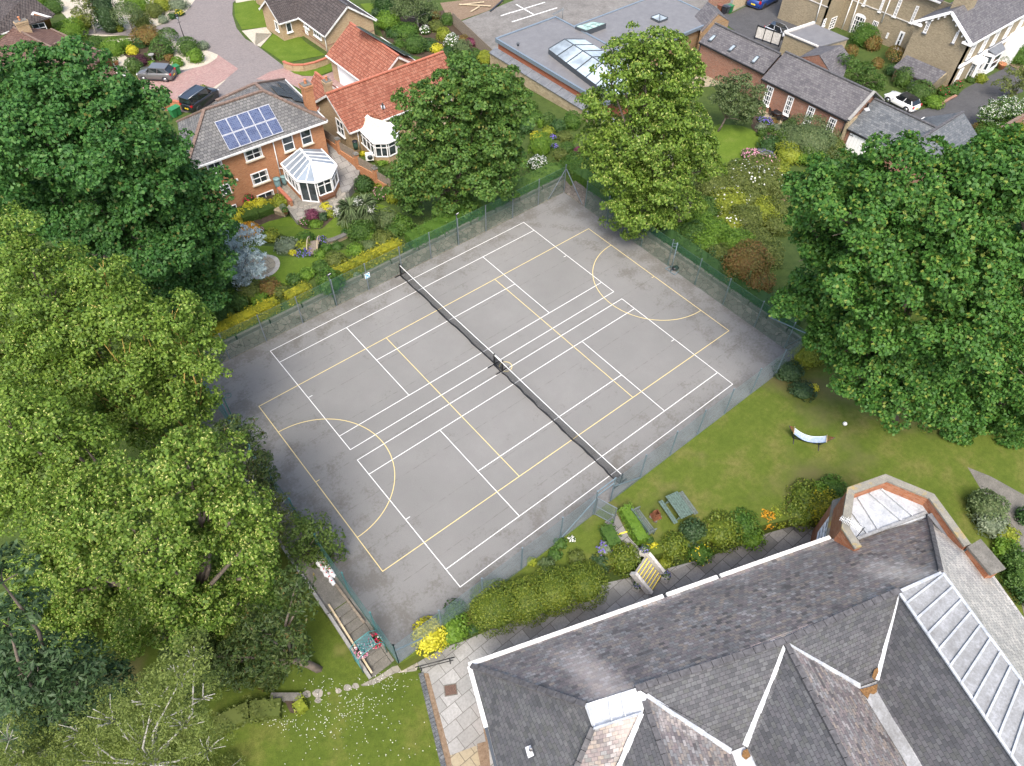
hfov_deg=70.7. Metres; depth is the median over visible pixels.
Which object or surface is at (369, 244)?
shrub
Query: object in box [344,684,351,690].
stepping stones
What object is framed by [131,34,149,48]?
shrub
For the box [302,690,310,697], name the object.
stepping stones
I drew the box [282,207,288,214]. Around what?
plant pot
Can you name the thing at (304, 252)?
shrub
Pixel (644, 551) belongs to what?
stone planter
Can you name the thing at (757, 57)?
roof window
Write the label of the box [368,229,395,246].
shrub
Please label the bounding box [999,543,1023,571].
shrub
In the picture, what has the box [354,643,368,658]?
hanging basket
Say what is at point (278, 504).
hawthorn tree
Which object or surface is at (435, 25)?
shrub
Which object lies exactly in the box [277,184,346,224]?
patio
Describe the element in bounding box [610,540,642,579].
shrub
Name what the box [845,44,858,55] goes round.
clipped bush
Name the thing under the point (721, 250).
shrub
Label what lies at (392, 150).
window
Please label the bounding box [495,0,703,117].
flat roofed building
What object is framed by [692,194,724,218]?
shrub
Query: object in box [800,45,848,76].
slate outbuilding
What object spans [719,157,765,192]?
shrub
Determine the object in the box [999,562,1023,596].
shrub
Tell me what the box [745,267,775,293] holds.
shrub
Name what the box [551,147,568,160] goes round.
shrub
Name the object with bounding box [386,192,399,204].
shrub
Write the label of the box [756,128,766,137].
clipped bush
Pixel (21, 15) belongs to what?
brick house
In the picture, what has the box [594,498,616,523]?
court gate
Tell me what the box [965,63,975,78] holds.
door
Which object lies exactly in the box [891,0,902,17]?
window
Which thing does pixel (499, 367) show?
netball markings
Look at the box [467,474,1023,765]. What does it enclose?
brick building
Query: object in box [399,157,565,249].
ivy bank
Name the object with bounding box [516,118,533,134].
shrub
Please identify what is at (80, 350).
lime tree
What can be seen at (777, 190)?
shrub
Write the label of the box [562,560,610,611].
shrub
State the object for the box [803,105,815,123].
window
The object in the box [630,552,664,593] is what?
garden steps
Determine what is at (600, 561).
shrub
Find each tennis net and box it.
[394,264,508,374]
[487,353,626,488]
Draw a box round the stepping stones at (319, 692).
[312,689,322,697]
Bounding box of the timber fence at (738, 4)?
[732,0,746,11]
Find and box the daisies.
[262,670,436,765]
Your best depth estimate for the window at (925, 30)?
81.24 m
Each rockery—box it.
[274,207,287,216]
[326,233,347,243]
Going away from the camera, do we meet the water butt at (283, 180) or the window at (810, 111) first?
the water butt at (283, 180)
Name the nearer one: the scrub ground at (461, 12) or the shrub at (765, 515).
the shrub at (765, 515)
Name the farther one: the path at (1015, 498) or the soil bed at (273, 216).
the soil bed at (273, 216)
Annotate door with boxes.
[298,182,319,202]
[337,66,356,85]
[845,133,877,154]
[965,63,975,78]
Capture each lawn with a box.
[50,529,440,765]
[234,0,266,29]
[249,245,350,284]
[260,204,398,239]
[261,34,324,61]
[291,63,331,75]
[361,3,374,11]
[462,517,611,616]
[609,380,980,542]
[707,124,763,172]
[880,463,1018,600]
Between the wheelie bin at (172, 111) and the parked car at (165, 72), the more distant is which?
the parked car at (165, 72)
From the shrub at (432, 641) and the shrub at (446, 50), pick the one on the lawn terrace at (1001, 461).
the shrub at (432, 641)
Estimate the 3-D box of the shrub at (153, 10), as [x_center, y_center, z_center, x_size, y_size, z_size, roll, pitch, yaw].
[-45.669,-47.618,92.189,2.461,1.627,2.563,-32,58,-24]
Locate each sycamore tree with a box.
[0,33,240,333]
[383,49,535,219]
[767,129,1023,435]
[923,122,1023,449]
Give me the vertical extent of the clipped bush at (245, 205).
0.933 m
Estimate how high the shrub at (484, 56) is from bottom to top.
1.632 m
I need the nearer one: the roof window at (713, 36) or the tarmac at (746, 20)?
the roof window at (713, 36)
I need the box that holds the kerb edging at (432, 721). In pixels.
[419,672,445,765]
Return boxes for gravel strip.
[424,673,451,765]
[477,724,489,765]
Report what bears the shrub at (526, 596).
on the lawn at (586, 535)
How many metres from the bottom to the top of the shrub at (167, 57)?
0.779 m
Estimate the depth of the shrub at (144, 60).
83.02 m
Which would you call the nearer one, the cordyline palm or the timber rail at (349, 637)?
the timber rail at (349, 637)
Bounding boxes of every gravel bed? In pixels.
[57,0,194,35]
[101,38,217,72]
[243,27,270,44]
[255,33,269,46]
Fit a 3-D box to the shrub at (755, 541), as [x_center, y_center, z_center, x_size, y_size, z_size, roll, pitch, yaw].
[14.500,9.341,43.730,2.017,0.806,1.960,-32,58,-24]
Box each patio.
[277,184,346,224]
[689,75,718,87]
[757,109,784,124]
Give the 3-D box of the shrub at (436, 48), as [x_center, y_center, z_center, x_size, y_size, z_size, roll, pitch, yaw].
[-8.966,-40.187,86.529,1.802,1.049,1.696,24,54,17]
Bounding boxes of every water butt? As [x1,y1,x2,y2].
[273,176,281,188]
[280,175,286,185]
[352,140,357,149]
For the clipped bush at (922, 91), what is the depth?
79.23 m
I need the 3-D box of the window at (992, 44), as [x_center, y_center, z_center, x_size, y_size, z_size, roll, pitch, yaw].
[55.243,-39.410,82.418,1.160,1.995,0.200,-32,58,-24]
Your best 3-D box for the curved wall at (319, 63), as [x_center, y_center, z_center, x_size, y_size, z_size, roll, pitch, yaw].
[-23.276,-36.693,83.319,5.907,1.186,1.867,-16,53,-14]
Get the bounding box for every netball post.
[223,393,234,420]
[665,242,678,274]
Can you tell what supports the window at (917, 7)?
in the manor house at (942, 42)
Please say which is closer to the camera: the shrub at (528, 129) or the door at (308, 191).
the door at (308, 191)
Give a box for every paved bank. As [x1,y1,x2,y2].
[169,176,570,382]
[565,181,802,351]
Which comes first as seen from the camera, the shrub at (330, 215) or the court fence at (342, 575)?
the court fence at (342, 575)
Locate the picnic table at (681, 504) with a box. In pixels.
[658,491,697,523]
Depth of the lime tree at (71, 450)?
33.37 m
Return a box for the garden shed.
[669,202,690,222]
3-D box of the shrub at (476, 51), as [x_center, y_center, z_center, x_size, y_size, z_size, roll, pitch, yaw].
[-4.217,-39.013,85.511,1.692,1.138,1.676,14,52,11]
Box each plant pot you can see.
[112,57,118,64]
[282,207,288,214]
[997,56,1009,69]
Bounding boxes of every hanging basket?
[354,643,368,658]
[368,633,381,648]
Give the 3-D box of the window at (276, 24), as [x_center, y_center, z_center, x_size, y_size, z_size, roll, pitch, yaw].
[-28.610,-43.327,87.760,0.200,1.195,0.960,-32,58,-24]
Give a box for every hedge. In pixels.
[169,293,283,350]
[206,695,283,738]
[238,198,274,221]
[283,280,314,306]
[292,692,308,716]
[330,235,405,280]
[598,519,623,549]
[617,502,649,547]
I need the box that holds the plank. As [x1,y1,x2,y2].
[459,4,490,6]
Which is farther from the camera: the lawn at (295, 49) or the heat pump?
the lawn at (295, 49)
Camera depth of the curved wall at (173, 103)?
75.96 m
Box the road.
[82,0,289,112]
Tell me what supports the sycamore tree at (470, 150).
on the ground at (788, 250)
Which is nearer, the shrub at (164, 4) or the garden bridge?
the garden bridge
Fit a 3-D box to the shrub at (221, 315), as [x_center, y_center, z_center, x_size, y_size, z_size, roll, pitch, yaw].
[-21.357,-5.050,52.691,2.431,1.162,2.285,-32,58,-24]
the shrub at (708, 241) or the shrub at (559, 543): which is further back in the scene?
the shrub at (708, 241)
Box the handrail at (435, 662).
[415,657,454,671]
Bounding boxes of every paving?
[418,561,694,765]
[450,746,479,765]
[648,525,813,598]
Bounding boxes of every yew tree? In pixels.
[157,559,322,706]
[203,413,282,520]
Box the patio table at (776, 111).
[773,109,782,116]
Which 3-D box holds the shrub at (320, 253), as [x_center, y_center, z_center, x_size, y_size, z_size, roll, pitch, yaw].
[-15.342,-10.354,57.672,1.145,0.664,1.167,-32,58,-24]
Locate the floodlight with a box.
[326,273,335,304]
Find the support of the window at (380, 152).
in the conservatory at (375, 132)
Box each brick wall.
[277,186,292,205]
[324,130,390,189]
[708,0,730,5]
[998,114,1023,137]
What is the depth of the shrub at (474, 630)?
39.45 m
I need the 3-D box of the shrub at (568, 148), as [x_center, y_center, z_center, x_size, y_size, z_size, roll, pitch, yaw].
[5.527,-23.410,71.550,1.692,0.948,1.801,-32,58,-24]
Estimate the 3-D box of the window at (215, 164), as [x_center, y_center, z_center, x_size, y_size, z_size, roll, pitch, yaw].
[-24.974,-18.077,60.854,1.485,1.115,0.252,-32,58,-24]
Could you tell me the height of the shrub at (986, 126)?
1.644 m
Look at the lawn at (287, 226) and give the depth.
62.46 m
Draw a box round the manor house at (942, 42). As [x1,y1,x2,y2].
[777,0,1023,88]
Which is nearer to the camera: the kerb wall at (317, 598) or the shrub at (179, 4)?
the kerb wall at (317, 598)
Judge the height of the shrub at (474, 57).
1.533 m
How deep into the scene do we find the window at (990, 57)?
83.78 m
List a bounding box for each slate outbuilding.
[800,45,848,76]
[842,98,936,154]
[876,110,976,182]
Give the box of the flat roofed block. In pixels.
[780,21,848,56]
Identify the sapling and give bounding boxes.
[537,556,554,572]
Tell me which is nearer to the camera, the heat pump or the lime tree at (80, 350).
the lime tree at (80, 350)
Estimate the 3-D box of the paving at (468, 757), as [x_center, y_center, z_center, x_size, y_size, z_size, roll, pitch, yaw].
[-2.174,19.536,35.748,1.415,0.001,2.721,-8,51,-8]
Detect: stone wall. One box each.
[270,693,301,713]
[489,47,672,166]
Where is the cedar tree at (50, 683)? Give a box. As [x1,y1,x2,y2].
[0,539,140,765]
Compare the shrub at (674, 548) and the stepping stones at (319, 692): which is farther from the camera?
the shrub at (674, 548)
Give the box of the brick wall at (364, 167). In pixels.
[324,130,390,189]
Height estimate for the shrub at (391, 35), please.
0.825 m
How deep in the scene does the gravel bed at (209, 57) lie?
84.44 m
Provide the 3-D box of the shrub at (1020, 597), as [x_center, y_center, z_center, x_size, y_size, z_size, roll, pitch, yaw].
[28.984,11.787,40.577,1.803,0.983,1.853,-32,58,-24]
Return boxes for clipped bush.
[100,37,126,58]
[123,57,143,73]
[125,44,138,55]
[151,41,169,59]
[170,56,184,66]
[176,36,199,55]
[231,207,243,221]
[239,221,261,237]
[242,201,253,207]
[252,197,267,207]
[271,194,287,208]
[353,174,374,194]
[369,166,385,184]
[541,112,555,127]
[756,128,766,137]
[766,125,774,133]
[780,120,795,132]
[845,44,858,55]
[862,35,882,50]
[871,56,884,68]
[891,66,913,88]
[904,79,935,102]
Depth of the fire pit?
43.49 m
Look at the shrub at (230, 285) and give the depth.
54.07 m
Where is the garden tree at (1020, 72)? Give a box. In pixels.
[990,65,1023,97]
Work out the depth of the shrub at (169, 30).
86.27 m
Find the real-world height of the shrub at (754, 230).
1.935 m
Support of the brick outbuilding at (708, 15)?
on the ground at (788, 250)
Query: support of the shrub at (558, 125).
on the ground at (788, 250)
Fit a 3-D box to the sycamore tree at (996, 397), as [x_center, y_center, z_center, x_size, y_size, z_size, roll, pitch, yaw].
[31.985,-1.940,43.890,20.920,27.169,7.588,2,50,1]
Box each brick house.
[0,0,54,34]
[176,78,328,211]
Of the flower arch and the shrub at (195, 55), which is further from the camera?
the shrub at (195, 55)
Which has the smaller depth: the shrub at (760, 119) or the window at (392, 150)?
the window at (392, 150)
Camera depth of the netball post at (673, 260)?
57.43 m
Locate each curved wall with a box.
[164,97,181,110]
[282,57,330,70]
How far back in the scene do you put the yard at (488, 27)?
95.18 m
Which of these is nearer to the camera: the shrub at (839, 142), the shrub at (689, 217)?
the shrub at (689, 217)
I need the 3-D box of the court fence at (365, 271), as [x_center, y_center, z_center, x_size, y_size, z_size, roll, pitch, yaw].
[-8.658,-9.651,56.414,34.535,2.877,0.104,-32,58,-24]
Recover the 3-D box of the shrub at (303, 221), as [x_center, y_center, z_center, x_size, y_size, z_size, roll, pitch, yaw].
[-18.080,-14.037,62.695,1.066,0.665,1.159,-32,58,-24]
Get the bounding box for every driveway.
[137,55,237,99]
[257,68,342,88]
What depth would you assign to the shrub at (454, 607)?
39.68 m
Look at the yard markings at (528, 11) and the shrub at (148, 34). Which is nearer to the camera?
the shrub at (148, 34)
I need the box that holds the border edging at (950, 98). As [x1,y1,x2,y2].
[941,94,957,105]
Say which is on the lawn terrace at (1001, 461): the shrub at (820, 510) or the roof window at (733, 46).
the shrub at (820, 510)
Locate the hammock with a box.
[789,425,834,450]
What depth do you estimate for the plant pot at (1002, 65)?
85.47 m
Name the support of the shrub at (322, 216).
on the soil bed at (326, 222)
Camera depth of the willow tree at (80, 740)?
26.59 m
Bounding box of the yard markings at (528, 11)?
[501,2,555,21]
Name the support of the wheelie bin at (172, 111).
on the ground at (788, 250)
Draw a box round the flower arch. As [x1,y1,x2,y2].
[350,630,386,673]
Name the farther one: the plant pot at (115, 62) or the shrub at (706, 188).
the plant pot at (115, 62)
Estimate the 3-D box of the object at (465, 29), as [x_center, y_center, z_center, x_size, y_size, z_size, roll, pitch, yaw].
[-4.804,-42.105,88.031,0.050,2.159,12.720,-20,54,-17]
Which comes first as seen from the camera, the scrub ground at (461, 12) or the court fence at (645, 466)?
the court fence at (645, 466)
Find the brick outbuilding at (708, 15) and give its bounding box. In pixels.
[695,2,728,52]
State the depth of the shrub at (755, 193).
64.33 m
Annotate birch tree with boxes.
[70,0,97,32]
[389,0,439,26]
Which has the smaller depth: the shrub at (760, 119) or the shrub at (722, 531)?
the shrub at (722, 531)
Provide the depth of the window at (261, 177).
64.05 m
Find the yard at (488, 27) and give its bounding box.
[462,0,732,49]
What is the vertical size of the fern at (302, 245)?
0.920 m
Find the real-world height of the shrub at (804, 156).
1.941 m
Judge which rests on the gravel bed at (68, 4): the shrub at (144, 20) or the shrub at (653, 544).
the shrub at (144, 20)
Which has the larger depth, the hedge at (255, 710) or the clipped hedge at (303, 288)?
the clipped hedge at (303, 288)
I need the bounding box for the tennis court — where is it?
[200,192,793,661]
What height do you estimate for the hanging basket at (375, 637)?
0.680 m
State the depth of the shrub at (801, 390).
49.73 m
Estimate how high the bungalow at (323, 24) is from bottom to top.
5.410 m
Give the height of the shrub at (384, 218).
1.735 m
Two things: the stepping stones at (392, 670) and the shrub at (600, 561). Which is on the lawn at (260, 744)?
the stepping stones at (392, 670)
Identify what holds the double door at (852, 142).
in the slate outbuilding at (876, 115)
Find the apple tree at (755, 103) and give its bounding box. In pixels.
[707,68,768,131]
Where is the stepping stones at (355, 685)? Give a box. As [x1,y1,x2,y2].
[352,683,358,688]
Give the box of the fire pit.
[649,509,661,522]
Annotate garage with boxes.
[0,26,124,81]
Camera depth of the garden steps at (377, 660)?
39.49 m
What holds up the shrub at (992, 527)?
on the lawn at (953, 486)
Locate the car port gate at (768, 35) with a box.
[754,25,782,46]
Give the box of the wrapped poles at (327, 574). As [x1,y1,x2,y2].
[313,554,335,585]
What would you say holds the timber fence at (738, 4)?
on the ground at (788, 250)
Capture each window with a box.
[32,22,46,28]
[206,161,222,173]
[220,184,232,195]
[243,146,264,163]
[250,168,270,187]
[256,189,274,198]
[274,20,279,32]
[281,135,296,153]
[282,167,300,194]
[285,22,293,33]
[300,129,314,147]
[313,30,321,40]
[317,178,333,195]
[331,169,338,189]
[335,117,345,138]
[360,132,375,156]
[374,144,388,156]
[388,141,396,156]
[708,34,716,41]
[727,44,736,51]
[750,55,759,63]
[763,85,773,107]
[782,95,793,116]
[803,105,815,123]
[816,517,828,539]
[826,117,836,132]
[828,16,837,29]
[849,13,865,32]
[872,20,878,28]
[877,0,884,12]
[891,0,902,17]
[893,31,904,48]
[908,6,918,24]
[921,19,931,34]
[950,32,958,44]
[952,67,964,85]
[964,43,977,61]
[977,37,989,54]
[978,54,993,70]
[987,51,1003,71]
[988,30,1001,47]
[1001,23,1013,40]
[1015,17,1023,31]
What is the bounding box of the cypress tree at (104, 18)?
[87,0,124,32]
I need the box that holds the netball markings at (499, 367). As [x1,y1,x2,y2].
[279,245,700,537]
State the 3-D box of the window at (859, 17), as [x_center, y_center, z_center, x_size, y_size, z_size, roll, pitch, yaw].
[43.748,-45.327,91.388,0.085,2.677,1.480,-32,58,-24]
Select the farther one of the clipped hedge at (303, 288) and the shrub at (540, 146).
the shrub at (540, 146)
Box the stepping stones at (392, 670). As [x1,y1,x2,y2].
[361,663,417,685]
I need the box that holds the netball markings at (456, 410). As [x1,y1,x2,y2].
[259,228,728,571]
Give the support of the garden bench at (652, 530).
on the lawn at (747, 453)
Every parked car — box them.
[136,63,176,81]
[178,84,219,112]
[747,0,777,9]
[764,21,787,39]
[884,91,921,112]
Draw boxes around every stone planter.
[632,581,640,592]
[639,545,648,556]
[661,571,670,583]
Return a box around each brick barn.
[695,22,781,96]
[758,51,884,140]
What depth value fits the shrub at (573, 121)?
74.16 m
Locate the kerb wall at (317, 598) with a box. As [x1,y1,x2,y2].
[195,415,328,614]
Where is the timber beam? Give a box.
[334,583,364,623]
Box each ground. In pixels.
[0,0,1023,438]
[0,393,783,765]
[440,0,502,19]
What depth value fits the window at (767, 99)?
76.70 m
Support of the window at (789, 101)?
in the brick barn at (793, 83)
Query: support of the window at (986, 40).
in the manor house at (942, 42)
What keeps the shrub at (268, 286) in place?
on the ground at (788, 250)
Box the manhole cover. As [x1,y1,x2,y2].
[443,683,457,696]
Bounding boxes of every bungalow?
[256,0,376,52]
[310,22,456,152]
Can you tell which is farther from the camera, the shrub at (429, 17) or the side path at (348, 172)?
the shrub at (429, 17)
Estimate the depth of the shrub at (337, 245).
58.92 m
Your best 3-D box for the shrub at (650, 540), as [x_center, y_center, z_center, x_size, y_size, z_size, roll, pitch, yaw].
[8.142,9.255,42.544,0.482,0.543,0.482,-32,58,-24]
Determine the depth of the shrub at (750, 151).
70.73 m
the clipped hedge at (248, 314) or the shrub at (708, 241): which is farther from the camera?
the shrub at (708, 241)
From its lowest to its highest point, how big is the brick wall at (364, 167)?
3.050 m
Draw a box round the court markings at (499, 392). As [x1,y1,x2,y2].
[271,222,732,586]
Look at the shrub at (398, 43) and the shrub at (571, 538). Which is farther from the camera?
the shrub at (398, 43)
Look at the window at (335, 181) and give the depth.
64.29 m
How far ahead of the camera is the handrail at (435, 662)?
38.62 m
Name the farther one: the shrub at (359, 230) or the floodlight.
the shrub at (359, 230)
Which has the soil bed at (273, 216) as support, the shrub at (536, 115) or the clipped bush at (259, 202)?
the clipped bush at (259, 202)
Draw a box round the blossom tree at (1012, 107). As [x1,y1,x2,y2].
[975,95,1023,127]
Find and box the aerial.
[840,517,864,536]
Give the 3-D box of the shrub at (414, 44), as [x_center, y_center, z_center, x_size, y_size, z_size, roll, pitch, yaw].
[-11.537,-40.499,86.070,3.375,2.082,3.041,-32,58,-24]
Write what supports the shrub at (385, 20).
on the soil bed at (455, 30)
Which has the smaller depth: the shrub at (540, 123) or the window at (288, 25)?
the shrub at (540, 123)
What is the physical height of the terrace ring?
0.134 m
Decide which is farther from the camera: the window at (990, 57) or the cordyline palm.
the window at (990, 57)
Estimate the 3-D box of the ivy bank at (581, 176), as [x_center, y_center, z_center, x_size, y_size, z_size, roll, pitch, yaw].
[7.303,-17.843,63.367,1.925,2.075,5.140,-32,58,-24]
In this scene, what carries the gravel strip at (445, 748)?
on the paving at (460, 717)
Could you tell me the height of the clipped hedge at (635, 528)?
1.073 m
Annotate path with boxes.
[200,403,351,612]
[327,143,360,197]
[605,514,640,557]
[968,467,1023,611]
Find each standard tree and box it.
[110,1,143,31]
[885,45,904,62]
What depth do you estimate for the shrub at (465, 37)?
88.26 m
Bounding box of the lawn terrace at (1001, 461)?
[167,183,1023,670]
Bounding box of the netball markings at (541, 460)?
[260,230,727,570]
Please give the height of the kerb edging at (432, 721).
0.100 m
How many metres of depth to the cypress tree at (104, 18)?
87.25 m
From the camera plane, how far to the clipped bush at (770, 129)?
74.58 m
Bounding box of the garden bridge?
[306,235,320,254]
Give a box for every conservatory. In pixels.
[280,148,339,202]
[360,115,399,163]
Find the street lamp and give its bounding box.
[175,14,183,35]
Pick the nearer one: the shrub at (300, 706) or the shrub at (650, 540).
the shrub at (300, 706)
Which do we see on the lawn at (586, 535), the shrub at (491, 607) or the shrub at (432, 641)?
the shrub at (491, 607)
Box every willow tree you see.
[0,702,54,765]
[22,626,245,765]
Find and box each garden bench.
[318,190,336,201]
[631,506,656,534]
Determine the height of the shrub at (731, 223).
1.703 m
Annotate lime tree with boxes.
[0,200,160,446]
[0,253,182,450]
[0,378,166,542]
[0,425,285,670]
[73,286,232,461]
[573,21,727,240]
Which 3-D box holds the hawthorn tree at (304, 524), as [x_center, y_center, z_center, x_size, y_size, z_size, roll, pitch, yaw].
[-11.064,8.786,40.314,3.683,6.205,2.414,-2,50,-2]
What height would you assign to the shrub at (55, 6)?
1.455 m
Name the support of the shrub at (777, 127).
on the soil bed at (754, 120)
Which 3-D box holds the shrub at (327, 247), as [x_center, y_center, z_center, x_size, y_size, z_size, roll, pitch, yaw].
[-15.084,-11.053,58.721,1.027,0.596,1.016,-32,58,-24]
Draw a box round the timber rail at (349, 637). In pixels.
[328,604,372,672]
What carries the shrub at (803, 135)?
on the ground at (788, 250)
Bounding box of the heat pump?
[365,152,373,160]
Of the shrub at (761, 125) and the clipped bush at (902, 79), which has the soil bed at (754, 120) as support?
the shrub at (761, 125)
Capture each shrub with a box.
[42,0,64,14]
[49,17,88,38]
[71,13,92,28]
[88,35,104,48]
[115,23,125,31]
[116,0,150,13]
[121,38,132,46]
[128,24,162,44]
[130,10,152,28]
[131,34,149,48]
[132,54,150,67]
[144,2,165,17]
[147,36,176,60]
[150,0,170,12]
[156,27,178,41]
[158,15,168,23]
[163,53,172,61]
[167,12,175,19]
[168,0,190,10]
[174,9,184,16]
[185,47,204,62]
[196,40,209,50]
[209,303,234,322]
[222,279,239,292]
[223,288,235,303]
[226,291,250,310]
[234,277,259,302]
[242,193,255,202]
[248,292,268,305]
[256,275,281,297]
[272,283,289,300]
[273,236,298,253]
[285,272,302,285]
[288,249,296,255]
[294,248,313,256]
[295,230,316,242]
[298,217,308,225]
[298,266,315,280]
[304,208,320,220]
[307,218,322,228]
[311,259,329,273]
[313,248,326,257]
[314,266,345,296]
[316,235,327,244]
[317,212,328,220]
[319,201,331,211]
[321,242,333,251]
[323,251,346,267]
[327,209,335,217]
[331,240,343,250]
[345,242,365,255]
[346,219,375,242]
[359,150,364,156]
[360,239,377,250]
[364,230,378,239]
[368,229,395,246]
[369,192,380,202]
[370,0,395,9]
[371,7,381,16]
[373,185,387,201]
[373,207,398,229]
[374,9,400,29]
[374,160,388,166]
[382,223,402,238]
[384,26,401,39]
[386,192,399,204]
[388,21,420,39]
[389,213,414,232]
[393,38,404,47]
[400,32,427,53]
[410,615,447,659]
[419,10,431,21]
[419,24,430,34]
[422,37,440,51]
[428,19,444,32]
[429,43,442,52]
[431,10,440,19]
[435,26,450,41]
[435,608,472,650]
[440,12,452,25]
[441,45,454,56]
[442,32,458,49]
[443,598,466,618]
[452,39,472,55]
[458,34,468,40]
[461,54,479,70]
[466,37,475,46]
[466,577,521,638]
[466,622,481,637]
[471,48,479,56]
[476,49,489,64]
[502,574,550,628]
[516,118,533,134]
[520,99,538,109]
[526,154,546,170]
[527,131,554,156]
[527,557,536,566]
[528,110,544,122]
[528,564,580,616]
[537,118,543,127]
[542,125,555,137]
[545,162,564,176]
[548,546,563,560]
[549,118,566,131]
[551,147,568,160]
[553,537,567,549]
[556,130,573,142]
[559,151,589,175]
[560,140,575,153]
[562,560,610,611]
[563,110,581,130]
[567,535,575,542]
[567,547,585,566]
[589,552,611,576]
[596,540,612,555]
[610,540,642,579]
[646,536,653,543]
[647,542,658,549]
[657,530,688,565]
[657,557,670,570]
[662,220,685,231]
[676,219,708,241]
[677,207,699,225]
[678,517,707,548]
[681,210,717,225]
[684,543,714,566]
[690,165,739,199]
[690,229,719,252]
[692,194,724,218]
[699,217,734,243]
[700,509,743,553]
[705,242,732,261]
[710,185,751,216]
[714,210,746,229]
[714,227,756,250]
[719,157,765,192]
[720,238,774,281]
[727,204,764,227]
[730,506,761,542]
[735,181,767,205]
[735,223,771,242]
[736,530,767,550]
[741,148,759,158]
[743,153,780,175]
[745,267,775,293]
[746,163,783,198]
[746,235,785,271]
[748,195,783,226]
[754,122,765,130]
[754,148,775,158]
[756,134,780,152]
[757,116,765,122]
[760,213,791,237]
[761,508,777,529]
[762,117,772,125]
[763,193,795,218]
[768,171,791,198]
[771,128,790,141]
[771,359,804,385]
[771,505,785,528]
[772,123,780,131]
[772,158,790,178]
[773,140,804,166]
[774,112,841,160]
[780,494,814,531]
[785,477,826,513]
[787,378,817,402]
[788,342,821,369]
[796,143,826,165]
[805,484,839,524]
[809,383,819,391]
[811,480,828,494]
[815,351,824,366]
[820,473,847,497]
[822,135,845,159]
[837,53,887,90]
[848,21,881,47]
[883,63,895,76]
[921,93,945,109]
[935,85,949,96]
[947,84,958,95]
[953,79,964,87]
[965,486,1010,524]
[966,76,975,83]
[971,512,1010,538]
[972,121,986,130]
[974,121,999,136]
[975,72,988,83]
[989,536,1023,562]
[994,116,1022,132]
[994,522,1022,544]
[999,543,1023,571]
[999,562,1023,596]
[1008,585,1023,605]
[1010,46,1023,65]
[1014,506,1023,525]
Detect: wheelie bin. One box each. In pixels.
[167,106,177,117]
[171,63,180,73]
[172,104,181,115]
[717,3,722,11]
[722,5,728,13]
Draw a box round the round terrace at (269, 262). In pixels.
[245,256,274,275]
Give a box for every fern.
[261,227,281,242]
[294,238,310,249]
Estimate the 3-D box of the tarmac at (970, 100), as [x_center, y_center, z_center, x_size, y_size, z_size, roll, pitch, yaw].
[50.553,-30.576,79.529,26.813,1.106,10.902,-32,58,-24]
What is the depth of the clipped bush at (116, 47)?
83.94 m
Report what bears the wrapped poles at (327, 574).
on the path at (327, 593)
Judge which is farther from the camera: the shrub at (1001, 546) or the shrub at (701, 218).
the shrub at (701, 218)
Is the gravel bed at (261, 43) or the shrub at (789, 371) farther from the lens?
the gravel bed at (261, 43)
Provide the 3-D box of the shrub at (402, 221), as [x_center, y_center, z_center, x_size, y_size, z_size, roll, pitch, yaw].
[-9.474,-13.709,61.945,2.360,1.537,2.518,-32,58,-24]
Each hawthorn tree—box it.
[236,465,300,551]
[282,508,349,568]
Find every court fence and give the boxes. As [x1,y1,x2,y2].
[194,164,566,367]
[194,373,398,663]
[392,341,803,662]
[566,169,806,354]
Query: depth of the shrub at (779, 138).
72.05 m
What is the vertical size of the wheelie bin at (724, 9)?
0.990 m
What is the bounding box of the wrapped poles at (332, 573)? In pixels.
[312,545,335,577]
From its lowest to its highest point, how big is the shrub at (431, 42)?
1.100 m
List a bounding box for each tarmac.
[723,0,796,51]
[908,66,1022,125]
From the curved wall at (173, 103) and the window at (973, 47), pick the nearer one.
the curved wall at (173, 103)
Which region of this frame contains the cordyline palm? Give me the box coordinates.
[333,193,379,228]
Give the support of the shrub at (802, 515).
on the lawn terrace at (1001, 461)
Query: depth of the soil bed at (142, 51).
84.84 m
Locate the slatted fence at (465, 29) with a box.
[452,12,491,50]
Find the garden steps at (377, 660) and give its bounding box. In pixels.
[327,597,393,679]
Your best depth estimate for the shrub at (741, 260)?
55.38 m
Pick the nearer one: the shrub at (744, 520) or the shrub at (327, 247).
the shrub at (744, 520)
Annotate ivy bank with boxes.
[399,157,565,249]
[568,157,620,200]
[657,225,805,329]
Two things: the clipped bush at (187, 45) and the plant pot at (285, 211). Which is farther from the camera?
the clipped bush at (187, 45)
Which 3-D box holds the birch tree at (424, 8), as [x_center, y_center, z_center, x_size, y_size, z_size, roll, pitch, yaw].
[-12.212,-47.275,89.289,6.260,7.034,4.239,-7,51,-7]
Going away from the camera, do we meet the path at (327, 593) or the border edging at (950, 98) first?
the path at (327, 593)
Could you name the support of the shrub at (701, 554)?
on the lawn terrace at (1001, 461)
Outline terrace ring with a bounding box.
[240,254,279,278]
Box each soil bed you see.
[123,42,173,66]
[246,195,286,224]
[298,213,336,228]
[377,10,491,67]
[751,116,774,135]
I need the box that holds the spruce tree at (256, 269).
[207,223,267,290]

